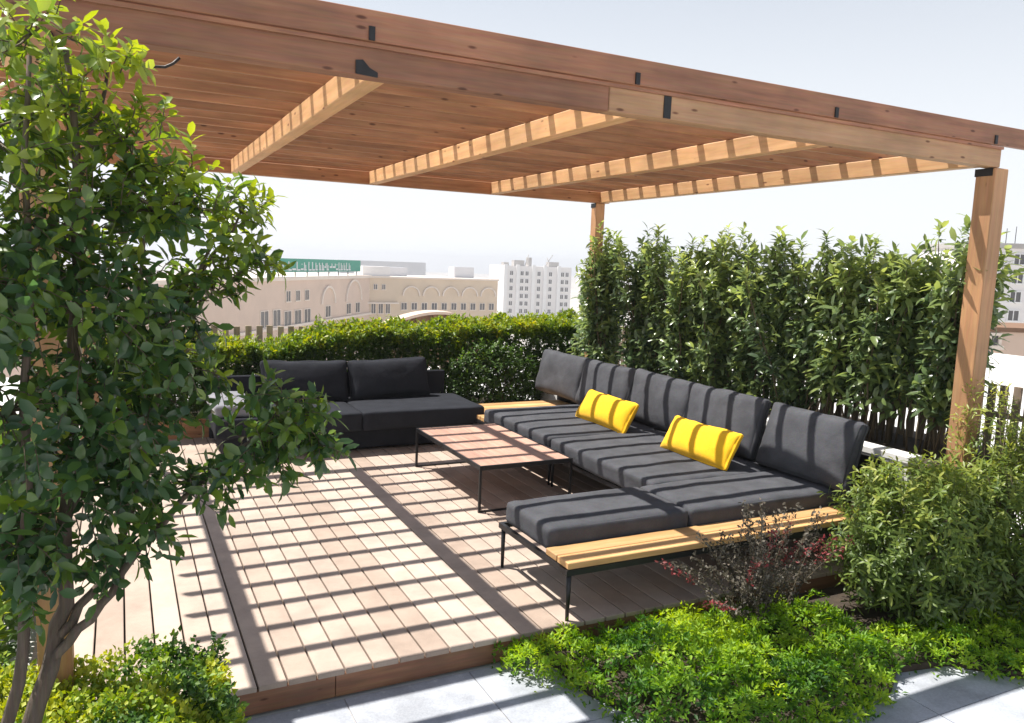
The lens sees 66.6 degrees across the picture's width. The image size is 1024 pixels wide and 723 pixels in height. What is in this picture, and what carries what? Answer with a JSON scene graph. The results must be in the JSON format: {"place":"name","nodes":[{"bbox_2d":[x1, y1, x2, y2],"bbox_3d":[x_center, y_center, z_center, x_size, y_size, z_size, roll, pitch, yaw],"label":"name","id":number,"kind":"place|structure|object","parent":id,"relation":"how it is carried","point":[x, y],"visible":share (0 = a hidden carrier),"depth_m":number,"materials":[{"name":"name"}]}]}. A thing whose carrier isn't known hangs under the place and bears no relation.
{"place":"outdoors","nodes":[
{"label":"outdoors","id":0,"kind":"place"},
{"bbox_2d":[3,272,371,377],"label":"arched building","id":1,"kind":"structure","parent":0,"point":[303,299],"depth_m":126.51,"materials":[{"name":"beige stone"}]},
{"bbox_2d":[260,310,268,328],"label":"window","id":2,"kind":"structure","parent":1,"relation":"in","point":[264,315],"depth_m":116.96,"materials":[{"name":"grey glass"}]},
{"bbox_2d":[272,309,281,326],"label":"window","id":3,"kind":"structure","parent":1,"relation":"in","point":[276,314],"depth_m":120.89,"materials":[{"name":"grey glass"}]},
{"bbox_2d":[284,310,291,325],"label":"window","id":4,"kind":"structure","parent":1,"relation":"in","point":[287,314],"depth_m":124.90,"materials":[{"name":"grey glass"}]},
{"bbox_2d":[285,290,291,302],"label":"window","id":5,"kind":"structure","parent":1,"relation":"in","point":[287,293],"depth_m":124.33,"materials":[{"name":"grey glass"}]},
{"bbox_2d":[295,290,300,301],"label":"window","id":6,"kind":"structure","parent":1,"relation":"in","point":[297,292],"depth_m":127.87,"materials":[{"name":"grey glass"}]},
{"bbox_2d":[294,309,301,323],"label":"window","id":7,"kind":"structure","parent":1,"relation":"in","point":[297,313],"depth_m":128.37,"materials":[{"name":"grey glass"}]},
{"bbox_2d":[304,289,309,300],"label":"window","id":8,"kind":"structure","parent":1,"relation":"in","point":[306,292],"depth_m":131.22,"materials":[{"name":"grey glass"}]},
{"bbox_2d":[304,308,310,322],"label":"window","id":9,"kind":"structure","parent":1,"relation":"in","point":[307,312],"depth_m":131.90,"materials":[{"name":"grey glass"}]},
{"bbox_2d":[269,258,360,276],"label":"banner sign","id":10,"kind":"object","parent":1,"relation":"on","point":[315,265],"visible":0.86,"depth_m":139.25,"materials":[{"name":"green paint"}]},
{"bbox_2d":[325,305,330,317],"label":"window","id":11,"kind":"structure","parent":1,"relation":"in","point":[327,308],"depth_m":140.47,"materials":[{"name":"grey glass"}]},
{"bbox_2d":[346,303,351,314],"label":"window","id":12,"kind":"structure","parent":1,"relation":"in","point":[348,305],"depth_m":150.23,"materials":[{"name":"grey glass"}]},
{"bbox_2d":[355,302,359,312],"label":"window","id":13,"kind":"structure","parent":1,"relation":"in","point":[357,304],"depth_m":154.96,"materials":[{"name":"grey glass"}]},
{"bbox_2d":[337,260,425,275],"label":"block","id":14,"kind":"structure","parent":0,"point":[417,268],"depth_m":228.56,"materials":[{"name":"grey concrete"}]},
{"bbox_2d":[334,266,498,348],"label":"tan building","id":15,"kind":"structure","parent":0,"point":[392,296],"depth_m":168.15,"materials":[{"name":"beige paint"}]},
{"bbox_2d":[371,304,375,313],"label":"window","id":16,"kind":"structure","parent":15,"relation":"in","point":[373,306],"depth_m":162.36,"materials":[{"name":"grey glass"}]},
{"bbox_2d":[373,284,377,289],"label":"window","id":17,"kind":"structure","parent":15,"relation":"in","point":[375,286],"depth_m":161.94,"materials":[{"name":"grey glass"}]},
{"bbox_2d":[378,304,383,313],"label":"window","id":18,"kind":"structure","parent":15,"relation":"in","point":[380,306],"depth_m":163.15,"materials":[{"name":"grey glass"}]},
{"bbox_2d":[385,304,390,313],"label":"window","id":19,"kind":"structure","parent":15,"relation":"in","point":[387,306],"depth_m":163.99,"materials":[{"name":"grey glass"}]},
{"bbox_2d":[390,267,406,275],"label":"roof box","id":20,"kind":"object","parent":15,"relation":"on","point":[398,271],"visible":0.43,"depth_m":170.53,"materials":[{"name":"white"}]},
{"bbox_2d":[401,302,406,309],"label":"window","id":21,"kind":"structure","parent":15,"relation":"in","point":[403,304],"depth_m":165.72,"materials":[{"name":"grey glass"}]},
{"bbox_2d":[411,302,416,309],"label":"window","id":22,"kind":"structure","parent":15,"relation":"in","point":[413,304],"depth_m":166.86,"materials":[{"name":"grey glass"}]},
{"bbox_2d":[421,303,427,309],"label":"window","id":23,"kind":"structure","parent":15,"relation":"in","point":[424,306],"depth_m":168.04,"materials":[{"name":"grey glass"}]},
{"bbox_2d":[431,303,437,309],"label":"window","id":24,"kind":"structure","parent":15,"relation":"in","point":[433,305],"depth_m":169.20,"materials":[{"name":"grey glass"}]},
{"bbox_2d":[441,303,447,310],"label":"window","id":25,"kind":"structure","parent":15,"relation":"in","point":[443,305],"depth_m":170.44,"materials":[{"name":"grey glass"}]},
{"bbox_2d":[450,303,456,310],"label":"window","id":26,"kind":"structure","parent":15,"relation":"in","point":[453,305],"depth_m":171.65,"materials":[{"name":"grey glass"}]},
{"bbox_2d":[449,267,473,277],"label":"roof box","id":27,"kind":"object","parent":15,"relation":"on","point":[461,272],"visible":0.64,"depth_m":178.56,"materials":[{"name":"white"}]},
{"bbox_2d":[460,303,466,310],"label":"window","id":28,"kind":"structure","parent":15,"relation":"in","point":[462,305],"depth_m":172.74,"materials":[{"name":"grey glass"}]},
{"bbox_2d":[469,303,475,310],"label":"window","id":29,"kind":"structure","parent":15,"relation":"in","point":[472,305],"depth_m":174.01,"materials":[{"name":"grey glass"}]},
{"bbox_2d":[479,303,484,310],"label":"window","id":30,"kind":"structure","parent":15,"relation":"in","point":[481,305],"depth_m":175.14,"materials":[{"name":"grey glass"}]},
{"bbox_2d":[488,303,494,310],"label":"window","id":31,"kind":"structure","parent":15,"relation":"in","point":[490,305],"depth_m":176.28,"materials":[{"name":"grey glass"}]},
{"bbox_2d":[30,423,865,721],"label":"deck","id":32,"kind":"structure","parent":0,"point":[381,556],"depth_m":4.99,"materials":[{"name":"brown wood"}]},
{"bbox_2d":[206,369,483,456],"bbox_3d":[-1.792,0.540,8.475,2.812,0.699,1.085,-1,8,-27],"label":"sofa","id":33,"kind":"object","parent":32,"relation":"on","point":[378,422],"visible":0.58,"depth_m":8.30,"materials":[{"name":"black fabric"}]},
{"bbox_2d":[260,360,348,400],"bbox_3d":[-2.261,0.214,8.524,0.944,0.470,0.271,0,-13,-26],"label":"sofa cushion","id":34,"kind":"object","parent":33,"relation":"on","point":[330,377],"visible":0.7,"depth_m":8.47,"materials":[{"name":"black fabric"}]},
{"bbox_2d":[347,357,429,399],"bbox_3d":[-1.411,0.194,8.949,0.941,0.475,0.269,-3,-11,-27],"label":"sofa cushion","id":35,"kind":"object","parent":33,"relation":"on","point":[390,378],"visible":1,"depth_m":8.83,"materials":[{"name":"black fabric"}]},
{"bbox_2d":[415,423,572,512],"bbox_3d":[-0.216,0.924,7.131,0.865,0.385,1.520,-1,8,-27],"label":"coffee table","id":36,"kind":"object","parent":32,"relation":"on","point":[486,446],"visible":0.98,"depth_m":6.92,"materials":[{"name":"brown wood"}]},
{"bbox_2d":[152,573,866,722],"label":"deck riser","id":37,"kind":"object","parent":32,"relation":"attached to","point":[317,689],"visible":0.58,"depth_m":3.97,"materials":[{"name":"brown wood"}]},
{"bbox_2d":[476,396,777,488],"bbox_3d":[0.798,0.722,7.795,1.479,0.700,3.969,-1,8,-27],"label":"long sofa","id":38,"kind":"object","parent":32,"relation":"on","point":[636,455],"visible":0.53,"depth_m":6.84,"materials":[{"name":"grey fabric"}]},
{"bbox_2d":[535,349,589,402],"bbox_3d":[0.602,0.160,9.333,0.219,0.540,1.003,14,0,-29],"label":"back cushion","id":39,"kind":"object","parent":38,"relation":"on","point":[559,373],"visible":0.79,"depth_m":9.20,"materials":[{"name":"grey fabric"}]},
{"bbox_2d":[575,359,636,403],"bbox_3d":[1.026,0.282,8.483,0.219,0.544,0.999,17,-1,-27],"label":"back cushion","id":40,"kind":"object","parent":38,"relation":"on","point":[614,380],"visible":0.59,"depth_m":8.37,"materials":[{"name":"grey fabric"}]},
{"bbox_2d":[575,389,638,433],"bbox_3d":[0.931,0.490,7.744,0.192,0.339,0.850,32,-7,-28],"label":"yellow pillow","id":41,"kind":"object","parent":38,"relation":"on","point":[616,414],"visible":0.98,"depth_m":7.59,"materials":[{"name":"fabric"}]},
{"bbox_2d":[628,368,695,431],"bbox_3d":[1.463,0.393,7.685,0.221,0.538,0.938,15,1,-29],"label":"back cushion","id":42,"kind":"object","parent":38,"relation":"on","point":[660,400],"visible":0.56,"depth_m":7.58,"materials":[{"name":"grey fabric"}]},
{"bbox_2d":[660,415,743,470],"bbox_3d":[1.565,0.669,6.498,0.193,0.339,0.851,32,-8,-26],"label":"yellow pillow","id":43,"kind":"object","parent":38,"relation":"on","point":[713,446],"visible":0.97,"depth_m":6.35,"materials":[{"name":"fabric"}]},
{"bbox_2d":[683,383,770,459],"bbox_3d":[1.850,0.510,6.855,0.227,0.539,0.970,17,-1,-27],"label":"back cushion","id":44,"kind":"object","parent":38,"relation":"on","point":[746,415],"visible":0.7,"depth_m":6.64,"materials":[{"name":"grey fabric"}]},
{"bbox_2d":[499,453,895,620],"bbox_3d":[1.328,1.044,5.366,2.720,0.700,0.885,-1,8,-27],"label":"chaise","id":45,"kind":"object","parent":32,"relation":"on","point":[574,534],"visible":0.89,"depth_m":5.06,"materials":[{"name":"grey fabric"}]},
{"bbox_2d":[756,402,868,492],"bbox_3d":[2.273,0.638,5.971,0.220,0.534,0.866,18,-1,-30],"label":"back cushion","id":46,"kind":"object","parent":45,"relation":"on","point":[817,447],"visible":0.96,"depth_m":5.84,"materials":[{"name":"grey fabric"}]},
{"bbox_2d":[64,261,859,361],"bbox_3d":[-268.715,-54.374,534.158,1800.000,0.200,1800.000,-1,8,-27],"label":"city ground","id":47,"kind":"structure","parent":0,"point":[574,302],"depth_m":1020.31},
{"bbox_2d":[385,310,479,365],"bbox_3d":[-3.829,7.633,35.295,0.923,19.850,8.185,8,9,40],"label":"arched canopy","id":48,"kind":"object","parent":47,"relation":"on","point":[420,316],"visible":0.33,"depth_m":33.60,"materials":[{"name":"beige plaster"},{"name":"painted concrete"}]},
{"bbox_2d":[432,337,547,403],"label":"round shrub","id":49,"kind":"object","parent":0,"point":[529,388],"visible":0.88,"depth_m":9.74,"materials":[{"name":"green plant"}]},
{"bbox_2d":[0,353,1023,718],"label":"roof terrace","id":50,"kind":"structure","parent":0,"point":[1008,369],"depth_m":12.14,"materials":[{"name":"grey concrete"}]},
{"bbox_2d":[0,405,31,701],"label":"border hedge","id":51,"kind":"object","parent":50,"relation":"on","point":[8,635],"visible":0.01,"depth_m":3.59,"materials":[{"name":"green plant"}]},
{"bbox_2d":[76,448,316,688],"bbox_3d":[-0.878,1.257,6.823,5.360,0.035,5.350,-1,8,-27],"label":"deck base","id":52,"kind":"object","parent":50,"relation":"on","point":[176,599],"depth_m":4.67,"materials":[{"name":"wood"}]},
{"bbox_2d":[64,325,475,409],"bbox_3d":[-2.779,0.047,10.023,5.200,1.039,0.042,-1,8,-27],"label":"picket fence","id":53,"kind":"object","parent":50,"relation":"on","point":[259,330],"visible":0.04,"depth_m":9.76,"materials":[{"name":"brown wood"}]},
{"bbox_2d":[81,395,535,447],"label":"planter kerb","id":54,"kind":"structure","parent":50,"relation":"on","point":[193,432],"depth_m":8.49,"materials":[{"name":"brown wood"}]},
{"bbox_2d":[98,307,622,427],"bbox_3d":[-1.562,-0.006,9.739,6.657,1.382,1.012,-1,8,-27],"label":"hedge","id":55,"kind":"object","parent":54,"relation":"on","point":[450,335],"visible":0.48,"depth_m":9.55,"materials":[{"name":"green plant"}]},
{"bbox_2d":[536,375,1016,566],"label":"planter wall","id":56,"kind":"structure","parent":50,"relation":"on","point":[879,446],"depth_m":6.02,"materials":[{"name":"white paint"}]},
{"bbox_2d":[566,237,623,356],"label":"laurel shrub","id":57,"kind":"object","parent":56,"relation":"on","point":[577,352],"visible":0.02,"depth_m":10.21,"materials":[{"name":"green plant"}]},
{"bbox_2d":[571,220,633,364],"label":"laurel shrub","id":58,"kind":"object","parent":56,"relation":"on","point":[601,326],"visible":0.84,"depth_m":9.15,"materials":[{"name":"green plant"}]},
{"bbox_2d":[601,221,681,372],"bbox_3d":[1.527,-0.639,8.949,0.958,1.933,0.900,-1,8,-27],"label":"laurel shrub","id":59,"kind":"object","parent":56,"relation":"on","point":[636,328],"visible":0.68,"depth_m":8.82,"materials":[{"name":"green plant"}]},
{"bbox_2d":[637,232,714,381],"bbox_3d":[1.832,-0.497,8.475,0.849,1.793,0.987,-1,8,-27],"label":"laurel shrub","id":60,"kind":"object","parent":56,"relation":"on","point":[672,332],"visible":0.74,"depth_m":8.36,"materials":[{"name":"green plant"}]},
{"bbox_2d":[668,221,752,389],"bbox_3d":[2.099,-0.491,8.028,0.864,1.911,0.875,0,7,-13],"label":"laurel shrub","id":61,"kind":"object","parent":56,"relation":"on","point":[710,330],"visible":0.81,"depth_m":7.88,"materials":[{"name":"green plant"}]},
{"bbox_2d":[704,233,796,408],"bbox_3d":[2.408,-0.366,7.660,0.784,1.778,0.920,1,7,-9],"label":"laurel shrub","id":62,"kind":"object","parent":56,"relation":"on","point":[747,378],"visible":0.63,"depth_m":7.57,"materials":[{"name":"green plant"}]},
{"bbox_2d":[733,225,856,412],"bbox_3d":[2.653,-0.331,7.197,1.140,1.842,0.817,6,8,30],"label":"laurel shrub","id":63,"kind":"object","parent":56,"relation":"on","point":[788,347],"visible":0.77,"depth_m":7.12,"materials":[{"name":"green plant"}]},
{"bbox_2d":[614,326,1023,493],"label":"picket fence","id":64,"kind":"object","parent":56,"relation":"on","point":[1018,392],"visible":0.09,"depth_m":6.09,"materials":[{"name":"wood"}]},
{"bbox_2d":[789,235,899,422],"bbox_3d":[2.925,-0.223,6.765,0.873,1.754,0.816,2,7,3],"label":"laurel shrub","id":65,"kind":"object","parent":56,"relation":"on","point":[833,316],"visible":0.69,"depth_m":6.66,"materials":[{"name":"green plant"}]},
{"bbox_2d":[835,226,969,445],"bbox_3d":[3.083,-0.193,6.342,0.926,1.809,0.882,8,9,41],"label":"laurel shrub","id":66,"kind":"object","parent":56,"relation":"on","point":[877,379],"visible":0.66,"depth_m":6.26,"materials":[{"name":"green plant"}]},
{"bbox_2d":[872,213,1023,459],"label":"laurel shrub","id":67,"kind":"object","parent":56,"relation":"on","point":[931,384],"visible":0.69,"depth_m":5.80,"materials":[{"name":"green plant"}]},
{"bbox_2d":[0,0,1023,288],"label":"sky","id":68,"kind":"structure","parent":0,"point":[964,59],"materials":[{"name":"white"}]},
{"bbox_2d":[489,254,571,318],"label":"white tower","id":69,"kind":"structure","parent":0,"point":[529,287],"depth_m":255.75,"materials":[{"name":"paint"}]},
{"bbox_2d":[247,657,1023,722],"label":"paving","id":70,"kind":"structure","parent":0,"point":[953,694],"depth_m":3.88,"materials":[{"name":"grey concrete"}]},
{"bbox_2d":[539,564,1023,722],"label":"planting bed","id":71,"kind":"object","parent":70,"relation":"on","point":[837,594],"visible":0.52,"depth_m":4.27,"materials":[{"name":"soil"}]},
{"bbox_2d":[0,0,1023,722],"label":"pergola","id":72,"kind":"object","parent":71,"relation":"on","point":[316,90],"visible":0.77,"depth_m":4.70,"materials":[{"name":"brown wood"}]},
{"bbox_2d":[67,38,180,68],"bbox_3d":[-1.500,-1.192,3.024,0.400,0.077,0.012,-1,8,-27],"label":"cable","id":73,"kind":"object","parent":72,"relation":"attached to","point":[176,60],"visible":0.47,"depth_m":3.09,"materials":[{"name":"rubber"}]},
{"bbox_2d":[491,588,909,722],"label":"ground cover","id":74,"kind":"object","parent":71,"relation":"on","point":[678,629],"visible":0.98,"depth_m":3.98,"materials":[{"name":"green plant"}]},
{"bbox_2d":[654,497,854,638],"bbox_3d":[1.475,1.186,4.662,1.436,0.811,0.596,-3,9,-38],"label":"barberry","id":75,"kind":"object","parent":71,"relation":"on","point":[773,576],"visible":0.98,"depth_m":4.57,"materials":[{"name":"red plant"}]},
{"bbox_2d":[816,444,1023,636],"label":"nandina bush","id":76,"kind":"object","parent":71,"relation":"on","point":[898,586],"visible":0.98,"depth_m":4.62,"materials":[{"name":"green plant"}]},
{"bbox_2d":[863,592,1023,684],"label":"ground cover","id":77,"kind":"object","parent":71,"relation":"on","point":[995,654],"visible":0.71,"depth_m":4.40,"materials":[{"name":"green plant"}]},
{"bbox_2d":[912,439,1023,625],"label":"nandina bush","id":78,"kind":"object","parent":71,"relation":"on","point":[1008,504],"visible":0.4,"depth_m":4.79,"materials":[{"name":"green plant"}]},
{"bbox_2d":[941,378,1023,522],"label":"yellow shrub","id":79,"kind":"object","parent":71,"relation":"on","point":[989,430],"visible":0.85,"depth_m":5.31,"materials":[{"name":"green plant"}]},
{"bbox_2d":[982,424,1023,548],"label":"yellow shrub","id":80,"kind":"object","parent":71,"relation":"on","point":[1019,456],"visible":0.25,"depth_m":5.46,"materials":[{"name":"green plant"}]},
{"bbox_2d":[919,227,1023,322],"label":"concrete tower","id":81,"kind":"structure","parent":0,"point":[1015,314],"depth_m":96.26,"materials":[{"name":"white paint"}]},
{"bbox_2d":[1005,310,1019,321],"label":"window","id":82,"kind":"structure","parent":81,"relation":"in","point":[1012,315],"depth_m":96.50,"materials":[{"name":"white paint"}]},
{"bbox_2d":[1007,291,1021,303],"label":"window","id":83,"kind":"structure","parent":81,"relation":"in","point":[1017,296],"depth_m":96.21,"materials":[{"name":"white paint"}]},
{"bbox_2d":[1010,272,1023,284],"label":"window","id":84,"kind":"structure","parent":81,"relation":"in","point":[1021,277],"depth_m":95.91,"materials":[{"name":"white paint"}]},
{"bbox_2d":[1012,253,1023,265],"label":"window","id":85,"kind":"structure","parent":81,"relation":"in","point":[1015,261],"depth_m":95.66,"materials":[{"name":"white paint"}]},
{"bbox_2d":[989,322,1023,355],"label":"building","id":86,"kind":"structure","parent":0,"point":[1014,345],"depth_m":32.81,"materials":[{"name":"beige paint"}]},
{"bbox_2d":[989,333,1003,349],"bbox_3d":[20.058,-0.858,32.717,1.100,0.700,0.197,2,7,0],"label":"window","id":87,"kind":"structure","parent":86,"relation":"in","point":[999,341],"depth_m":32.66,"materials":[{"name":"grey glass"}]},
{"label":"left planting bed","id":88,"kind":"structure","parent":0,"visible":0},
{"bbox_2d":[0,625,251,722],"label":"hedge","id":89,"kind":"object","parent":88,"relation":"on","point":[203,682],"visible":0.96,"depth_m":3.01,"materials":[{"name":"green plant"}]},
{"bbox_2d":[0,0,359,722],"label":"tree","id":90,"kind":"object","parent":88,"relation":"on","point":[120,452],"visible":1,"depth_m":2.24,"materials":[{"name":"green plant"}]}
]}

